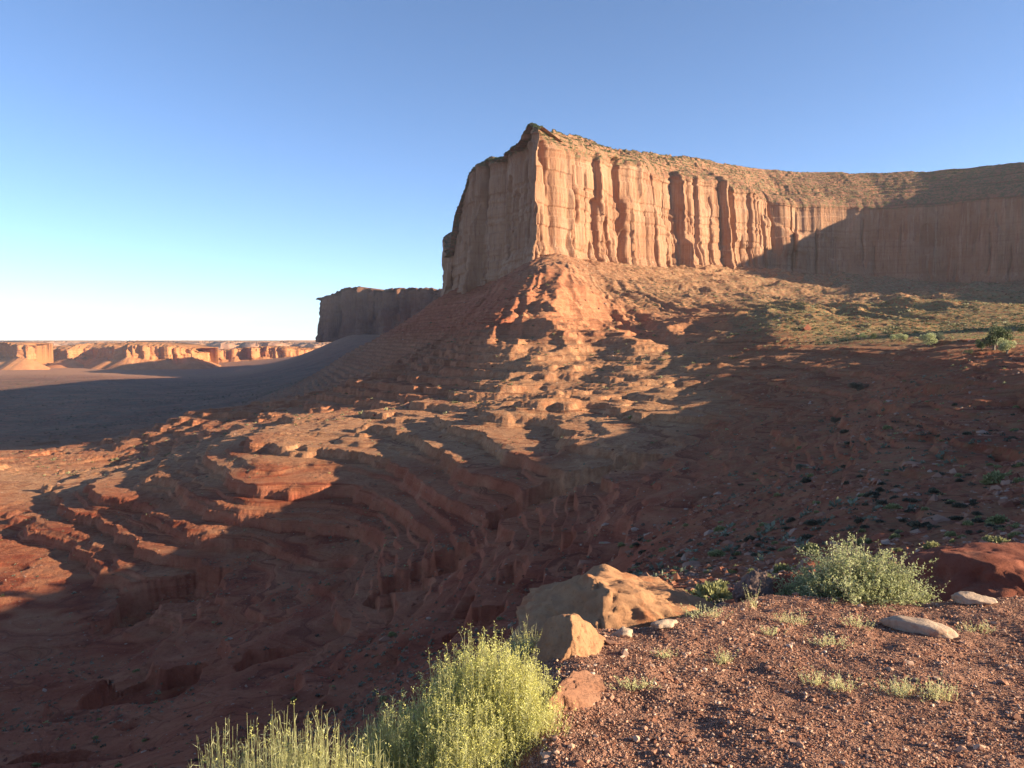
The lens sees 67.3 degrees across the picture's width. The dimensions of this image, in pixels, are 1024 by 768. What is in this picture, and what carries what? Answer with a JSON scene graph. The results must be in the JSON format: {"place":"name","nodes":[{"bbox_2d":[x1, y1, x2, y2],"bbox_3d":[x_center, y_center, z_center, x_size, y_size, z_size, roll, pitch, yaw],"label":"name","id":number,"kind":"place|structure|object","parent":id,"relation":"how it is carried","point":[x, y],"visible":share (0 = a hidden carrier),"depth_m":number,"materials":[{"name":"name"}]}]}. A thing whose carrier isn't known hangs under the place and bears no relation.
{"place":"outdoors","nodes":[
{"label":"outdoors","id":0,"kind":"place"},
{"bbox_2d":[0,340,330,348],"bbox_3d":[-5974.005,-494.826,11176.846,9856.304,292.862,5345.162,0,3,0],"label":"mesa","id":1,"kind":"structure","parent":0,"point":[226,344],"depth_m":9616.73,"materials":[{"name":"stone"}]},
{"bbox_2d":[0,253,1023,767],"bbox_3d":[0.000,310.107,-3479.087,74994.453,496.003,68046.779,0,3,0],"label":"ground","id":2,"kind":"structure","parent":0,"point":[278,487],"depth_m":179.71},
{"bbox_2d":[0,342,53,369],"bbox_3d":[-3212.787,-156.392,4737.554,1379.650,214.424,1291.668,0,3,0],"label":"mesa","id":3,"kind":"structure","parent":2,"relation":"on","point":[24,355],"depth_m":4299.30,"materials":[{"name":"orange stone"}]},
{"bbox_2d":[31,762,41,766],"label":"golden scrub","id":4,"kind":"object","parent":2,"relation":"on","point":[36,764],"visible":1,"depth_m":87.63,"materials":[{"name":"green plant"}]},
{"bbox_2d":[42,342,220,369],"bbox_3d":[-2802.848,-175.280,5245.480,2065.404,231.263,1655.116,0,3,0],"label":"mesa","id":5,"kind":"structure","parent":2,"relation":"on","point":[143,356],"depth_m":4724.21,"materials":[{"name":"orange stone"}]},
{"bbox_2d":[0,340,370,441],"bbox_3d":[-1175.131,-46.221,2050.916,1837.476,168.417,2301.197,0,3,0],"label":"distant scrub","id":6,"kind":"object","parent":2,"relation":"on","point":[141,399],"visible":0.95,"depth_m":1637.81,"materials":[{"name":"green plant"}]},
{"bbox_2d":[218,346,316,362],"bbox_3d":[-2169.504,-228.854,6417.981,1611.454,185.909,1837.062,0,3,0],"label":"mesa","id":7,"kind":"structure","parent":2,"relation":"on","point":[247,354],"depth_m":5834.57,"materials":[{"name":"orange stone"}]},
{"bbox_2d":[188,703,399,767],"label":"rabbitbrush","id":8,"kind":"object","parent":2,"relation":"on","point":[299,761],"visible":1,"depth_m":3.44,"materials":[{"name":"plant"}]},
{"bbox_2d":[315,286,441,341],"bbox_3d":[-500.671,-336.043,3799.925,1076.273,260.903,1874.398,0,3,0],"label":"mesa","id":9,"kind":"structure","parent":2,"relation":"on","point":[349,311],"depth_m":3511.30,"materials":[{"name":"stone"}]},
{"bbox_2d":[378,695,389,701],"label":"golden scrub","id":10,"kind":"object","parent":2,"relation":"on","point":[383,697],"visible":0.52,"depth_m":81.56,"materials":[{"name":"green plant"}]},
{"bbox_2d":[387,631,396,636],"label":"golden scrub","id":11,"kind":"object","parent":2,"relation":"on","point":[392,633],"visible":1,"depth_m":113.79,"materials":[{"name":"green plant"}]},
{"bbox_2d":[335,620,577,767],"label":"rabbitbrush","id":12,"kind":"object","parent":2,"relation":"on","point":[491,717],"visible":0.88,"depth_m":3.83,"materials":[{"name":"green plant"}]},
{"bbox_2d":[0,254,1023,767],"bbox_3d":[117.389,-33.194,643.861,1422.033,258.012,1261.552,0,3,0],"label":"stone litter","id":13,"kind":"object","parent":2,"relation":"on","point":[1002,502],"visible":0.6,"depth_m":71.32,"materials":[{"name":"brown stone"}]},
{"bbox_2d":[0,263,1023,475],"bbox_3d":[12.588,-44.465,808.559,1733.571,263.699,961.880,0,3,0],"label":"distant scrub","id":14,"kind":"object","parent":2,"relation":"on","point":[1007,324],"visible":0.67,"depth_m":416.71,"materials":[{"name":"green plant"}]},
{"bbox_2d":[0,262,1023,767],"bbox_3d":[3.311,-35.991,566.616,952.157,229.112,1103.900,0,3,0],"label":"distant scrub","id":15,"kind":"object","parent":2,"relation":"on","point":[639,572],"visible":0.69,"depth_m":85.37,"materials":[{"name":"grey plant"}]},
{"bbox_2d":[504,617,540,668],"bbox_3d":[0.105,1.851,5.168,0.424,0.630,0.431,3,4,41],"label":"rabbitbrush","id":16,"kind":"object","parent":2,"relation":"on","point":[525,642],"visible":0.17,"depth_m":5.17,"materials":[{"name":"green plant"}]},
{"bbox_2d":[528,613,605,668],"bbox_3d":[0.407,1.795,4.978,0.609,0.606,0.487,0,3,0],"label":"boulder","id":17,"kind":"object","parent":2,"relation":"on","point":[564,636],"visible":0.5,"depth_m":4.91,"materials":[{"name":"beige stone"}]},
{"bbox_2d":[547,670,605,711],"bbox_3d":[0.376,1.758,4.205,0.262,0.399,0.729,2,4,28],"label":"boulder","id":18,"kind":"object","parent":2,"relation":"on","point":[581,688],"visible":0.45,"depth_m":4.08,"materials":[{"name":"brown stone"}]},
{"bbox_2d":[497,564,713,665],"bbox_3d":[0.923,2.293,6.631,2.167,1.336,1.648,0,3,0],"label":"boulder","id":19,"kind":"object","parent":2,"relation":"on","point":[603,596],"visible":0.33,"depth_m":6.45,"materials":[{"name":"beige stone"}]},
{"bbox_2d":[612,626,632,638],"bbox_3d":[0.760,1.708,5.264,0.128,0.096,0.106,3,4,41],"label":"stone","id":20,"kind":"object","parent":2,"relation":"on","point":[622,632],"visible":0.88,"depth_m":5.23,"materials":[{"name":"stone"}]},
{"bbox_2d":[605,675,660,691],"bbox_3d":[0.675,1.675,4.302,0.323,0.071,0.145,0,3,0],"label":"grass tuft","id":21,"kind":"object","parent":2,"relation":"on","point":[635,685],"visible":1,"depth_m":4.30,"materials":[{"name":"plant"}]},
{"bbox_2d":[651,619,677,628],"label":"stone","id":22,"kind":"object","parent":2,"relation":"on","point":[663,623],"visible":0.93,"depth_m":5.37,"materials":[{"name":"stone"}]},
{"bbox_2d":[650,646,678,658],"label":"grass tuft","id":23,"kind":"object","parent":2,"relation":"on","point":[667,654],"visible":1,"depth_m":4.83,"materials":[{"name":"plant"}]},
{"bbox_2d":[684,571,697,575],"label":"rock","id":24,"kind":"object","parent":2,"relation":"on","point":[690,572],"visible":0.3,"depth_m":42.35,"materials":[{"name":"grey stone"}]},
{"bbox_2d":[682,561,700,566],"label":"rock","id":25,"kind":"object","parent":2,"relation":"on","point":[691,563],"visible":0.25,"depth_m":49.55,"materials":[{"name":"stone"}]},
{"bbox_2d":[675,601,732,618],"bbox_3d":[1.401,1.656,5.599,0.382,0.100,0.317,-2,4,-36],"label":"grass tuft","id":26,"kind":"object","parent":2,"relation":"on","point":[705,611],"visible":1,"depth_m":5.62,"materials":[{"name":"plant"}]},
{"bbox_2d":[691,579,731,601],"bbox_3d":[7.178,7.472,27.296,1.602,0.984,2.092,1,3,11],"label":"shrub","id":27,"kind":"object","parent":2,"relation":"on","point":[712,591],"visible":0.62,"depth_m":27.23,"materials":[{"name":"green plant"}]},
{"bbox_2d":[707,549,725,556],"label":"golden scrub","id":28,"kind":"object","parent":2,"relation":"on","point":[716,552],"visible":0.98,"depth_m":52.13,"materials":[{"name":"green plant"}]},
{"bbox_2d":[701,649,737,664],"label":"grass tuft","id":29,"kind":"object","parent":2,"relation":"on","point":[723,657],"visible":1,"depth_m":4.75,"materials":[{"name":"plant"}]},
{"bbox_2d":[709,602,729,609],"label":"stone","id":30,"kind":"object","parent":2,"relation":"on","point":[720,604],"visible":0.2,"depth_m":6.46,"materials":[{"name":"grey stone"}]},
{"bbox_2d":[713,525,725,531],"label":"golden scrub","id":31,"kind":"object","parent":2,"relation":"on","point":[718,527],"visible":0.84,"depth_m":65.41,"materials":[{"name":"green plant"}]},
{"bbox_2d":[710,598,730,605],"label":"dark scrub","id":32,"kind":"object","parent":2,"relation":"on","point":[719,600],"visible":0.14,"depth_m":23.18,"materials":[{"name":"green plant"}]},
{"bbox_2d":[441,124,1023,295],"bbox_3d":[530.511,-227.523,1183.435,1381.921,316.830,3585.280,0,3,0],"label":"mesa","id":33,"kind":"structure","parent":2,"relation":"on","point":[536,195],"depth_m":1193.33,"materials":[{"name":"stone"}]},
{"bbox_2d":[444,123,1023,256],"bbox_3d":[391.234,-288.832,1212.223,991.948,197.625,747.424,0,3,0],"label":"distant scrub","id":34,"kind":"object","parent":33,"relation":"on","point":[543,132],"visible":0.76,"depth_m":1254.69,"materials":[{"name":"green plant"}]},
{"bbox_2d":[742,582,760,608],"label":"grass tuft","id":35,"kind":"object","parent":2,"relation":"on","point":[751,598],"visible":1,"depth_m":5.98,"materials":[{"name":"plant"}]},
{"bbox_2d":[732,568,774,602],"bbox_3d":[2.076,1.836,6.697,0.428,0.482,0.316,-3,5,-44],"label":"boulder","id":36,"kind":"object","parent":2,"relation":"on","point":[753,580],"visible":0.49,"depth_m":6.57,"materials":[{"name":"grey stone"}]},
{"bbox_2d":[760,626,788,635],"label":"grass tuft","id":37,"kind":"object","parent":2,"relation":"on","point":[774,633],"visible":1,"depth_m":5.29,"materials":[{"name":"plant"}]},
{"bbox_2d":[771,563,791,573],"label":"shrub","id":38,"kind":"object","parent":2,"relation":"on","point":[779,567],"visible":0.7,"depth_m":35.59,"materials":[{"name":"green plant"}]},
{"bbox_2d":[772,572,802,595],"bbox_3d":[2.540,2.071,7.206,0.721,0.662,0.568,-1,4,-21],"label":"boulder","id":39,"kind":"object","parent":2,"relation":"on","point":[786,576],"visible":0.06,"depth_m":7.08,"materials":[{"name":"red stone"}]},
{"bbox_2d":[780,558,797,564],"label":"rock","id":40,"kind":"object","parent":2,"relation":"on","point":[787,561],"visible":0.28,"depth_m":39.23,"materials":[{"name":"red stone"}]},
{"bbox_2d":[772,610,815,624],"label":"grass tuft","id":41,"kind":"object","parent":2,"relation":"on","point":[798,619],"visible":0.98,"depth_m":5.58,"materials":[{"name":"plant"}]},
{"bbox_2d":[796,463,807,469],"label":"bush","id":42,"kind":"object","parent":2,"relation":"on","point":[798,466],"visible":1,"depth_m":94.46,"materials":[{"name":"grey plant"}]},
{"bbox_2d":[796,557,809,567],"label":"rock","id":43,"kind":"object","parent":2,"relation":"on","point":[802,562],"visible":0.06,"depth_m":35.77,"materials":[{"name":"stone"}]},
{"bbox_2d":[800,477,810,482],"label":"dark scrub","id":44,"kind":"object","parent":2,"relation":"on","point":[806,479],"visible":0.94,"depth_m":81.65,"materials":[{"name":"green plant"}]},
{"bbox_2d":[799,533,813,540],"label":"dark scrub","id":45,"kind":"object","parent":2,"relation":"on","point":[807,536],"visible":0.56,"depth_m":49.59,"materials":[{"name":"green plant"}]},
{"bbox_2d":[801,559,818,567],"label":"rock","id":46,"kind":"object","parent":2,"relation":"on","point":[809,563],"visible":0.11,"depth_m":34.88,"materials":[{"name":"red stone"}]},
{"bbox_2d":[800,542,820,550],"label":"golden scrub","id":47,"kind":"object","parent":2,"relation":"on","point":[806,546],"visible":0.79,"depth_m":41.97,"materials":[{"name":"green plant"}]},
{"bbox_2d":[802,519,821,525],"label":"dark scrub","id":48,"kind":"object","parent":2,"relation":"on","point":[811,522],"visible":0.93,"depth_m":53.87,"materials":[{"name":"green plant"}]},
{"bbox_2d":[798,665,830,684],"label":"grass tuft","id":49,"kind":"object","parent":2,"relation":"on","point":[816,682],"visible":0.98,"depth_m":4.40,"materials":[{"name":"plant"}]},
{"bbox_2d":[805,549,824,556],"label":"golden scrub","id":50,"kind":"object","parent":2,"relation":"on","point":[807,553],"visible":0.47,"depth_m":39.78,"materials":[{"name":"green plant"}]},
{"bbox_2d":[804,633,851,649],"bbox_3d":[2.096,1.687,5.034,0.302,0.078,0.234,0,3,0],"label":"grass tuft","id":51,"kind":"object","parent":2,"relation":"on","point":[829,639],"visible":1,"depth_m":5.06,"materials":[{"name":"plant"}]},
{"bbox_2d":[830,417,840,423],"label":"bush","id":52,"kind":"object","parent":2,"relation":"on","point":[834,419],"visible":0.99,"depth_m":138.68,"materials":[{"name":"green plant"}]},
{"bbox_2d":[839,429,848,433],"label":"dark scrub","id":53,"kind":"object","parent":2,"relation":"on","point":[844,431],"visible":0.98,"depth_m":112.15,"materials":[{"name":"green plant"}]},
{"bbox_2d":[827,670,862,691],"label":"grass tuft","id":54,"kind":"object","parent":2,"relation":"on","point":[834,683],"visible":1,"depth_m":4.27,"materials":[{"name":"plant"}]},
{"bbox_2d":[767,531,947,609],"bbox_3d":[2.963,1.649,6.507,1.603,0.761,1.463,0,3,0],"label":"saltbush","id":55,"kind":"object","parent":2,"relation":"on","point":[847,578],"visible":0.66,"depth_m":6.44,"materials":[{"name":"green plant"}]},
{"bbox_2d":[839,614,875,629],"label":"grass tuft","id":56,"kind":"object","parent":2,"relation":"on","point":[857,622],"visible":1,"depth_m":5.45,"materials":[{"name":"plant"}]},
{"bbox_2d":[847,382,868,390],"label":"bush","id":57,"kind":"object","parent":2,"relation":"on","point":[858,386],"visible":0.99,"depth_m":176.59,"materials":[{"name":"green plant"}]},
{"bbox_2d":[854,517,863,523],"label":"dark scrub","id":58,"kind":"object","parent":2,"relation":"on","point":[859,519],"visible":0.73,"depth_m":50.25,"materials":[{"name":"green plant"}]},
{"bbox_2d":[856,332,867,338],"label":"bush","id":59,"kind":"object","parent":2,"relation":"on","point":[862,335],"visible":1,"depth_m":336.29,"materials":[{"name":"green plant"}]},
{"bbox_2d":[855,537,872,544],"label":"golden scrub","id":60,"kind":"object","parent":2,"relation":"on","point":[865,540],"visible":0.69,"depth_m":40.19,"materials":[{"name":"green plant"}]},
{"bbox_2d":[863,490,880,496],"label":"dark scrub","id":61,"kind":"object","parent":2,"relation":"on","point":[871,492],"visible":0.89,"depth_m":59.30,"materials":[{"name":"green plant"}]},
{"bbox_2d":[869,333,876,338],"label":"bush","id":62,"kind":"object","parent":2,"relation":"on","point":[873,336],"visible":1,"depth_m":315.56,"materials":[{"name":"green plant"}]},
{"bbox_2d":[869,533,889,542],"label":"rock","id":63,"kind":"object","parent":2,"relation":"on","point":[879,536],"visible":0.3,"depth_m":40.14,"materials":[{"name":"red stone"}]},
{"bbox_2d":[875,486,884,491],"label":"dark scrub","id":64,"kind":"object","parent":2,"relation":"on","point":[879,489],"visible":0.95,"depth_m":62.04,"materials":[{"name":"green plant"}]},
{"bbox_2d":[875,500,887,505],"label":"dark scrub","id":65,"kind":"object","parent":2,"relation":"on","point":[879,502],"visible":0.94,"depth_m":53.54,"materials":[{"name":"green plant"}]},
{"bbox_2d":[882,425,891,429],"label":"golden scrub","id":66,"kind":"object","parent":2,"relation":"on","point":[886,427],"visible":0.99,"depth_m":100.38,"materials":[{"name":"green plant"}]},
{"bbox_2d":[889,334,897,339],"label":"bush","id":67,"kind":"object","parent":2,"relation":"on","point":[892,337],"visible":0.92,"depth_m":286.04,"materials":[{"name":"green plant"}]},
{"bbox_2d":[886,502,902,508],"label":"golden scrub","id":68,"kind":"object","parent":2,"relation":"on","point":[892,506],"visible":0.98,"depth_m":51.53,"materials":[{"name":"green plant"}]},
{"bbox_2d":[888,533,900,538],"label":"golden scrub","id":69,"kind":"object","parent":2,"relation":"on","point":[893,535],"visible":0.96,"depth_m":39.30,"materials":[{"name":"green plant"}]},
{"bbox_2d":[893,547,903,551],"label":"golden scrub","id":70,"kind":"object","parent":2,"relation":"on","point":[898,549],"visible":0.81,"depth_m":33.76,"materials":[{"name":"green plant"}]},
{"bbox_2d":[868,674,934,700],"bbox_3d":[2.137,1.678,4.244,0.338,0.111,0.232,0,3,9],"label":"grass tuft","id":71,"kind":"object","parent":2,"relation":"on","point":[903,692],"visible":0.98,"depth_m":4.26,"materials":[{"name":"plant"}]},
{"bbox_2d":[895,333,907,340],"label":"bush","id":72,"kind":"object","parent":2,"relation":"on","point":[904,337],"visible":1,"depth_m":272.39,"materials":[{"name":"green plant"}]},
{"bbox_2d":[904,508,915,511],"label":"dark scrub","id":73,"kind":"object","parent":2,"relation":"on","point":[910,509],"visible":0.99,"depth_m":49.63,"materials":[{"name":"green plant"}]},
{"bbox_2d":[908,497,917,502],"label":"dark scrub","id":74,"kind":"object","parent":2,"relation":"on","point":[912,499],"visible":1,"depth_m":53.24,"materials":[{"name":"green plant"}]},
{"bbox_2d":[909,520,924,526],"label":"dark scrub","id":75,"kind":"object","parent":2,"relation":"on","point":[915,523],"visible":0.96,"depth_m":43.13,"materials":[{"name":"green plant"}]},
{"bbox_2d":[879,615,958,638],"bbox_3d":[2.882,1.722,5.450,0.498,0.125,0.179,2,4,36],"label":"flat stone","id":76,"kind":"object","parent":2,"relation":"on","point":[924,626],"visible":0.89,"depth_m":5.39,"materials":[{"name":"stone"}]},
{"bbox_2d":[918,332,937,346],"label":"juniper tree","id":77,"kind":"object","parent":2,"relation":"on","point":[929,338],"visible":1,"depth_m":219.45,"materials":[{"name":"plant"}]},
{"bbox_2d":[921,540,939,548],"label":"golden scrub","id":78,"kind":"object","parent":2,"relation":"on","point":[927,545],"visible":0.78,"depth_m":32.59,"materials":[{"name":"green plant"}]},
{"bbox_2d":[907,673,957,701],"bbox_3d":[2.296,1.657,4.194,0.257,0.124,0.186,-1,3,-10],"label":"grass tuft","id":79,"kind":"object","parent":2,"relation":"on","point":[939,692],"visible":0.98,"depth_m":4.17,"materials":[{"name":"plant"}]},
{"bbox_2d":[928,489,938,492],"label":"dark scrub","id":80,"kind":"object","parent":2,"relation":"on","point":[932,491],"visible":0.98,"depth_m":56.41,"materials":[{"name":"green plant"}]},
{"bbox_2d":[922,514,950,521],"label":"rock","id":81,"kind":"object","parent":2,"relation":"on","point":[938,518],"visible":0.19,"depth_m":44.43,"materials":[{"name":"stone"}]},
{"bbox_2d":[933,332,945,340],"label":"bush","id":82,"kind":"object","parent":2,"relation":"on","point":[939,336],"visible":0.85,"depth_m":233.56,"materials":[{"name":"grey plant"}]},
{"bbox_2d":[944,531,956,536],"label":"golden scrub","id":83,"kind":"object","parent":2,"relation":"on","point":[950,533],"visible":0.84,"depth_m":36.38,"materials":[{"name":"green plant"}]},
{"bbox_2d":[950,515,963,519],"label":"dark scrub","id":84,"kind":"object","parent":2,"relation":"on","point":[958,517],"visible":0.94,"depth_m":44.40,"materials":[{"name":"green plant"}]},
{"bbox_2d":[893,542,1023,601],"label":"boulder","id":85,"kind":"object","parent":2,"relation":"on","point":[992,570],"visible":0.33,"depth_m":8.76,"materials":[{"name":"red stone"}]},
{"bbox_2d":[952,502,967,507],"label":"dark scrub","id":86,"kind":"object","parent":2,"relation":"on","point":[955,504],"visible":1,"depth_m":47.69,"materials":[{"name":"green plant"}]},
{"bbox_2d":[961,431,973,434],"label":"dark scrub","id":87,"kind":"object","parent":2,"relation":"on","point":[967,433],"visible":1,"depth_m":78.81,"materials":[{"name":"green plant"}]},
{"bbox_2d":[962,520,973,525],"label":"golden scrub","id":88,"kind":"object","parent":2,"relation":"on","point":[967,522],"visible":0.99,"depth_m":40.33,"materials":[{"name":"green plant"}]},
{"bbox_2d":[963,349,972,353],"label":"bush","id":89,"kind":"object","parent":2,"relation":"on","point":[969,351],"visible":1,"depth_m":150.55,"materials":[{"name":"green plant"}]},
{"bbox_2d":[951,591,997,604],"bbox_3d":[3.637,1.694,6.058,0.316,0.104,0.151,1,3,12],"label":"flat stone","id":90,"kind":"object","parent":2,"relation":"on","point":[965,597],"visible":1,"depth_m":6.02,"materials":[{"name":"stone"}]},
{"bbox_2d":[956,620,995,632],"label":"grass tuft","id":91,"kind":"object","parent":2,"relation":"on","point":[987,624],"visible":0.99,"depth_m":5.46,"materials":[{"name":"plant"}]},
{"bbox_2d":[971,511,983,514],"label":"dark scrub","id":92,"kind":"object","parent":2,"relation":"on","point":[976,513],"visible":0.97,"depth_m":43.04,"materials":[{"name":"green plant"}]},
{"bbox_2d":[971,517,984,522],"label":"dark scrub","id":93,"kind":"object","parent":2,"relation":"on","point":[978,520],"visible":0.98,"depth_m":41.05,"materials":[{"name":"green plant"}]},
{"bbox_2d":[975,339,988,349],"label":"bush","id":94,"kind":"object","parent":2,"relation":"on","point":[979,342],"visible":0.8,"depth_m":159.33,"materials":[{"name":"green plant"}]},
{"bbox_2d":[981,535,990,540],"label":"golden scrub","id":95,"kind":"object","parent":2,"relation":"on","point":[985,538],"visible":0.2,"depth_m":31.41,"materials":[{"name":"green plant"}]},
{"bbox_2d":[979,468,1011,484],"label":"golden scrub","id":96,"kind":"object","parent":2,"relation":"on","point":[994,476],"visible":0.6,"depth_m":55.25,"materials":[{"name":"green plant"}]},
{"bbox_2d":[985,514,1009,523],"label":"golden scrub","id":97,"kind":"object","parent":2,"relation":"on","point":[1000,518],"visible":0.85,"depth_m":39.77,"materials":[{"name":"green plant"}]},
{"bbox_2d":[988,536,1006,543],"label":"golden scrub","id":98,"kind":"object","parent":2,"relation":"on","point":[996,540],"visible":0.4,"depth_m":29.81,"materials":[{"name":"green plant"}]},
{"bbox_2d":[982,324,1014,349],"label":"juniper tree","id":99,"kind":"object","parent":2,"relation":"on","point":[1004,333],"visible":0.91,"depth_m":150.04,"materials":[{"name":"green plant"}]},
{"bbox_2d":[991,524,1005,530],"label":"dark scrub","id":100,"kind":"object","parent":2,"relation":"on","point":[997,526],"visible":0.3,"depth_m":35.11,"materials":[{"name":"green plant"}]},
{"bbox_2d":[996,337,1017,353],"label":"juniper tree","id":101,"kind":"object","parent":2,"relation":"on","point":[1003,345],"visible":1,"depth_m":139.02,"materials":[{"name":"plant"}]},
{"bbox_2d":[1007,531,1022,537],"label":"golden scrub","id":102,"kind":"object","parent":2,"relation":"on","point":[1012,534],"visible":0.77,"depth_m":31.35,"materials":[{"name":"green plant"}]},
{"bbox_2d":[1010,528,1023,532],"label":"rock","id":103,"kind":"object","parent":2,"relation":"on","point":[1018,529],"visible":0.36,"depth_m":32.87,"materials":[{"name":"stone"}]},
{"bbox_2d":[1012,477,1023,482],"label":"golden scrub","id":104,"kind":"object","parent":2,"relation":"on","point":[1015,479],"visible":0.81,"depth_m":50.95,"materials":[{"name":"green plant"}]},
{"bbox_2d":[0,0,1023,339],"label":"sky","id":105,"kind":"structure","parent":0,"point":[170,169],"materials":[{"name":"blue"}]},
{"bbox_2d":[519,592,1023,767],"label":"gravel","id":106,"kind":"structure","parent":0,"point":[670,751],"depth_m":4.14,"materials":[{"name":"brown gravel"}]}
]}

